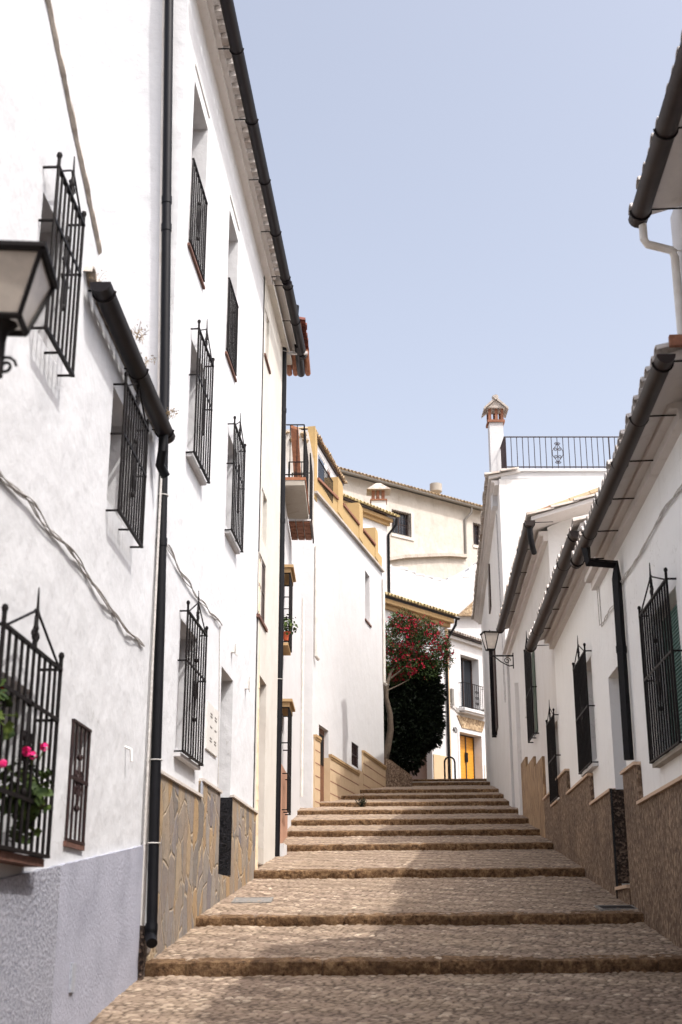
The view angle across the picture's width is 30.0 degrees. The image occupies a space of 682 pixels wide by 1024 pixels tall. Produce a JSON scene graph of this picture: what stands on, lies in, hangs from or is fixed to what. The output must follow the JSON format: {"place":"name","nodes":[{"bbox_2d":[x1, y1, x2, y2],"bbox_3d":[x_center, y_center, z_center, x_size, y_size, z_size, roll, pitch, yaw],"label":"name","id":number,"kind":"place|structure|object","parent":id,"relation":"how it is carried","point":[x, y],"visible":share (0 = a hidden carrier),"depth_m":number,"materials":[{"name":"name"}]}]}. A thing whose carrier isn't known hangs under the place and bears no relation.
{"place":"outdoors","nodes":[
{"label":"outdoors","id":0,"kind":"place"},
{"bbox_2d":[89,971,681,1023],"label":"paving","id":1,"kind":"structure","parent":0,"point":[635,997],"depth_m":9.76,"materials":[{"name":"beige stone"}]},
{"bbox_2d":[298,805,517,810],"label":"paving","id":2,"kind":"structure","parent":0,"point":[411,807],"depth_m":30.92,"materials":[{"name":"beige stone"}]},
{"bbox_2d":[355,794,366,806],"bbox_3d":[0.518,7.316,32.323,0.333,0.322,0.265,-11,-21,29],"label":"weed","id":3,"kind":"object","parent":2,"relation":"on","point":[361,802],"visible":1,"depth_m":32.29,"materials":[{"name":"green plant"}]},
{"bbox_2d":[297,809,518,814],"bbox_3d":[2.274,7.041,29.766,7.721,0.271,0.273,0,-18,0],"label":"stone step","id":4,"kind":"object","parent":2,"relation":"on","point":[395,811],"visible":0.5,"depth_m":29.67,"materials":[{"name":"brown stone"}]},
{"bbox_2d":[292,813,526,822],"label":"paving","id":5,"kind":"structure","parent":0,"point":[397,816],"depth_m":28.32,"materials":[{"name":"beige stone"}]},
{"bbox_2d":[291,818,528,825],"bbox_3d":[1.819,6.589,26.951,6.719,0.281,0.266,0,-18,0],"label":"stone step","id":6,"kind":"object","parent":5,"relation":"on","point":[450,821],"visible":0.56,"depth_m":26.86,"materials":[{"name":"brown stone"}]},
{"bbox_2d":[287,823,537,831],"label":"paving","id":7,"kind":"structure","parent":0,"point":[407,827],"depth_m":25.68,"materials":[{"name":"beige stone"}]},
{"bbox_2d":[287,829,539,836],"bbox_3d":[1.656,6.222,24.556,7.049,0.281,0.270,0,-18,0],"label":"stone step","id":8,"kind":"object","parent":7,"relation":"on","point":[455,832],"visible":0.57,"depth_m":24.46,"materials":[{"name":"brown stone"}]},
{"bbox_2d":[320,798,507,804],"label":"paving","id":9,"kind":"structure","parent":0,"point":[421,800],"depth_m":33.85,"materials":[{"name":"beige stone"}]},
{"bbox_2d":[320,801,508,806],"bbox_3d":[2.153,7.498,32.569,5.744,0.262,0.280,0,-18,0],"label":"stone step","id":10,"kind":"object","parent":9,"relation":"on","point":[431,803],"visible":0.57,"depth_m":32.47,"materials":[{"name":"brown stone"}]},
{"bbox_2d":[282,835,551,847],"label":"paving","id":11,"kind":"structure","parent":0,"point":[307,840],"depth_m":23.26,"materials":[{"name":"beige stone"}]},
{"bbox_2d":[287,842,552,851],"bbox_3d":[1.395,5.861,22.147,6.489,0.278,0.267,0,-18,0],"label":"stone step","id":12,"kind":"object","parent":11,"relation":"on","point":[452,846],"visible":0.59,"depth_m":22.06,"materials":[{"name":"brown stone"}]},
{"bbox_2d":[153,922,681,967],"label":"paving","id":13,"kind":"structure","parent":0,"point":[538,941],"depth_m":12.08,"materials":[{"name":"beige stone"}]},
{"bbox_2d":[145,954,681,976],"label":"stone step","id":14,"kind":"object","parent":13,"relation":"on","point":[312,966],"visible":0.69,"depth_m":10.95,"materials":[{"name":"brown stone"}]},
{"bbox_2d":[200,876,639,920],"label":"paving","id":15,"kind":"structure","parent":0,"point":[447,896],"depth_m":15.37,"materials":[{"name":"beige stone"}]},
{"bbox_2d":[231,897,273,903],"bbox_3d":[-1.036,4.571,14.970,0.459,0.102,0.550,0,-18,0],"label":"drain cover","id":16,"kind":"object","parent":15,"relation":"on","point":[240,900],"visible":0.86,"depth_m":14.96,"materials":[{"name":"grey metal"}]},
{"bbox_2d":[196,910,643,926],"bbox_3d":[1.514,4.324,13.436,7.229,0.271,0.273,0,-18,0],"label":"stone step","id":17,"kind":"object","parent":15,"relation":"on","point":[552,918],"visible":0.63,"depth_m":13.34,"materials":[{"name":"brown stone"}]},
{"bbox_2d":[594,905,637,910],"bbox_3d":[3.004,4.315,13.866,0.426,0.084,0.400,0,-18,0],"label":"drain cover","id":18,"kind":"object","parent":15,"relation":"on","point":[612,907],"visible":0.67,"depth_m":13.86,"materials":[{"name":"black metal"}]},
{"bbox_2d":[258,849,582,871],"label":"paving","id":19,"kind":"structure","parent":0,"point":[444,859],"depth_m":19.82,"materials":[{"name":"beige stone"}]},
{"bbox_2d":[254,867,584,878],"bbox_3d":[1.117,5.163,18.076,6.621,0.285,0.272,0,-18,0],"label":"stone step","id":20,"kind":"object","parent":19,"relation":"on","point":[359,873],"visible":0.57,"depth_m":17.98,"materials":[{"name":"brown stone"}]},
{"bbox_2d":[348,792,501,795],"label":"paving","id":21,"kind":"structure","parent":0,"point":[463,793],"depth_m":36.68,"materials":[{"name":"beige stone"}]},
{"bbox_2d":[341,794,503,799],"bbox_3d":[2.960,7.938,35.339,6.786,0.264,0.270,0,-18,0],"label":"stone step","id":22,"kind":"object","parent":21,"relation":"on","point":[356,797],"visible":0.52,"depth_m":35.24,"materials":[{"name":"brown stone"}]},
{"bbox_2d":[364,785,497,789],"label":"paving","id":23,"kind":"structure","parent":0,"point":[457,787],"depth_m":40.68,"materials":[{"name":"brown stone"}]},
{"bbox_2d":[360,789,498,793],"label":"stone step","id":24,"kind":"object","parent":23,"relation":"on","point":[424,790],"visible":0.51,"depth_m":38.08,"materials":[{"name":"brown stone"}]},
{"bbox_2d":[412,781,487,782],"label":"paving","id":25,"kind":"structure","parent":0,"point":[448,781],"depth_m":47.10,"materials":[{"name":"brown stone"}]},
{"bbox_2d":[412,782,489,785],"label":"stone step","id":26,"kind":"object","parent":25,"relation":"on","point":[446,783],"visible":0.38,"depth_m":44.48,"materials":[{"name":"brown stone"}]},
{"bbox_2d":[233,0,681,504],"label":"sky","id":27,"kind":"structure","parent":0,"point":[453,182],"materials":[{"name":"blue"}]},
{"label":"ground","id":28,"kind":"structure","parent":0,"visible":0},
{"bbox_2d":[0,0,174,1023],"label":"house","id":29,"kind":"structure","parent":28,"relation":"on","point":[84,422],"depth_m":8.58,"materials":[{"name":"white paint"}]},
{"bbox_2d":[0,679,18,740],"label":"geranium","id":30,"kind":"object","parent":29,"relation":"on","point":[8,731],"visible":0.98,"depth_m":6.59,"materials":[{"name":"green plant"}]},
{"bbox_2d":[0,742,53,844],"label":"geranium","id":31,"kind":"object","parent":29,"relation":"on","point":[41,793],"visible":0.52,"depth_m":7.23,"materials":[{"name":"green plant"}]},
{"bbox_2d":[0,240,58,378],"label":"street lamp","id":32,"kind":"object","parent":29,"relation":"attached to","point":[29,284],"visible":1,"depth_m":5.29,"materials":[{"name":"black metal"}]},
{"bbox_2d":[131,321,149,343],"bbox_3d":[-1.636,-1.439,10.226,0.153,0.148,0.243,8,-20,-22],"label":"weed","id":33,"kind":"object","parent":29,"relation":"on","point":[140,329],"visible":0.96,"depth_m":10.21,"materials":[{"name":"beige plant"}]},
{"bbox_2d":[141,353,156,366],"bbox_3d":[-1.630,-1.279,10.641,0.176,0.100,0.133,-17,-25,42],"label":"weed","id":34,"kind":"object","parent":29,"relation":"on","point":[149,359],"visible":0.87,"depth_m":10.65,"materials":[{"name":"beige plant"}]},
{"bbox_2d":[165,407,177,418],"bbox_3d":[-1.570,-0.928,11.760,0.119,0.128,0.102,-6,-19,18],"label":"weed","id":35,"kind":"object","parent":29,"relation":"on","point":[169,413],"visible":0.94,"depth_m":11.76,"materials":[{"name":"beige plant"}]},
{"bbox_2d":[51,0,290,960],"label":"house","id":36,"kind":"structure","parent":28,"relation":"on","point":[191,256],"depth_m":14.05,"materials":[{"name":"white paint"}]},
{"bbox_2d":[254,277,306,869],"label":"house","id":37,"kind":"structure","parent":28,"relation":"on","point":[283,334],"depth_m":21.03,"materials":[{"name":"beige paint"}]},
{"bbox_2d":[257,553,264,620],"bbox_3d":[-1.247,1.189,19.672,0.040,0.950,0.856,-1,-18,3],"label":"window","id":38,"kind":"structure","parent":37,"relation":"in","point":[263,566],"depth_m":19.90,"materials":[{"name":"white paint"}]},
{"bbox_2d":[280,317,313,842],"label":"house","id":39,"kind":"structure","parent":28,"relation":"on","point":[298,513],"depth_m":25.93,"materials":[{"name":"white paint"}]},
{"bbox_2d":[283,614,297,640],"bbox_3d":[-0.997,2.126,23.515,0.398,0.514,0.395,-13,-22,34],"label":"potted plant","id":40,"kind":"object","parent":39,"relation":"on","point":[286,632],"visible":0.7,"depth_m":23.43,"materials":[{"name":"green plant"}]},
{"bbox_2d":[286,426,386,807],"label":"house","id":41,"kind":"structure","parent":28,"relation":"on","point":[340,570],"depth_m":36.74,"materials":[{"name":"white paint"}]},
{"bbox_2d":[319,728,323,801],"bbox_3d":[-0.593,7.409,33.248,0.060,3.550,1.224,-4,-18,11],"label":"door","id":42,"kind":"structure","parent":41,"relation":"in","point":[321,733],"depth_m":33.80,"materials":[{"name":"brown wood"}]},
{"bbox_2d":[354,746,355,765],"bbox_3d":[0.338,7.243,37.926,0.070,0.670,1.133,-4,-18,11],"label":"window","id":43,"kind":"structure","parent":41,"relation":"in","point":[354,746],"depth_m":38.32,"materials":[{"name":"black glass"}]},
{"bbox_2d":[343,483,399,592],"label":"house","id":44,"kind":"structure","parent":28,"relation":"on","point":[377,515],"depth_m":54.49,"materials":[{"name":"white paint"}]},
{"bbox_2d":[384,758,411,786],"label":"retaining wall","id":45,"kind":"structure","parent":28,"relation":"on","point":[397,775],"depth_m":43.17,"materials":[{"name":"brown stone"}]},
{"bbox_2d":[383,607,455,775],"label":"flowering tree","id":46,"kind":"object","parent":45,"relation":"on","point":[414,694],"visible":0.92,"depth_m":46.09,"materials":[{"name":"green plant"}]},
{"bbox_2d":[338,466,481,578],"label":"house","id":47,"kind":"structure","parent":28,"relation":"on","point":[435,533],"depth_m":85.78,"materials":[{"name":"beige paint"}]},
{"bbox_2d":[393,511,407,535],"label":"window","id":48,"kind":"structure","parent":47,"relation":"in","point":[402,515],"depth_m":84.89,"materials":[{"name":"grey glass"}]},
{"bbox_2d":[473,525,478,544],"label":"window","id":49,"kind":"structure","parent":47,"relation":"in","point":[474,528],"depth_m":89.10,"materials":[{"name":"grey glass"}]},
{"bbox_2d":[385,591,459,778],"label":"house","id":50,"kind":"structure","parent":28,"relation":"on","point":[433,768],"depth_m":52.63,"materials":[{"name":"white paint"}]},
{"bbox_2d":[410,755,426,778],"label":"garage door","id":51,"kind":"structure","parent":50,"relation":"in","point":[423,771],"depth_m":51.77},
{"bbox_2d":[390,563,480,638],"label":"house","id":52,"kind":"structure","parent":28,"relation":"on","point":[454,594],"depth_m":61.37,"materials":[{"name":"white paint"}]},
{"bbox_2d":[448,629,486,778],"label":"house","id":53,"kind":"structure","parent":28,"relation":"on","point":[468,748],"depth_m":55.54,"materials":[{"name":"white paint"}]},
{"bbox_2d":[460,657,472,708],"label":"window","id":54,"kind":"structure","parent":53,"relation":"in","point":[466,665],"depth_m":56.51,"materials":[{"name":"grey glass"}]},
{"bbox_2d":[460,734,474,778],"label":"door","id":55,"kind":"structure","parent":53,"relation":"in","point":[467,761],"depth_m":55.35,"materials":[{"name":"yellow wood"}]},
{"bbox_2d":[471,394,618,806],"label":"house","id":56,"kind":"structure","parent":28,"relation":"on","point":[512,496],"depth_m":34.33,"materials":[{"name":"white paint"}]},
{"bbox_2d":[496,488,597,853],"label":"house","id":57,"kind":"structure","parent":28,"relation":"on","point":[534,714],"depth_m":24.47,"materials":[{"name":"white paint"}]},
{"bbox_2d":[480,630,513,668],"bbox_3d":[3.801,3.329,30.900,0.770,0.952,0.403,2,-18,-8],"label":"street lamp","id":58,"kind":"object","parent":57,"relation":"attached to","point":[489,638],"visible":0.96,"depth_m":30.81,"materials":[{"name":"white glass"}]},
{"bbox_2d":[525,514,612,894],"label":"house","id":59,"kind":"structure","parent":28,"relation":"on","point":[566,627],"depth_m":18.04,"materials":[{"name":"white paint"}]},
{"bbox_2d":[570,334,681,947],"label":"house","id":60,"kind":"structure","parent":28,"relation":"on","point":[630,537],"depth_m":12.72,"materials":[{"name":"white paint"}]},
{"bbox_2d":[628,31,681,333],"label":"house","id":61,"kind":"structure","parent":28,"relation":"on","point":[659,184],"depth_m":10.62,"materials":[{"name":"white paint"}]},
{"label":"paving","id":62,"kind":"structure","parent":0,"visible":0},
{"bbox_2d":[412,779,486,781],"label":"stone step","id":63,"kind":"object","parent":62,"relation":"on","point":[414,780],"visible":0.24,"depth_m":48.00,"materials":[{"name":"brown stone"}]},
{"bbox_2d":[444,756,455,778],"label":"hoop barrier","id":64,"kind":"object","parent":62,"relation":"on","point":[445,767],"visible":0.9,"depth_m":49.34,"materials":[{"name":"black metal"}]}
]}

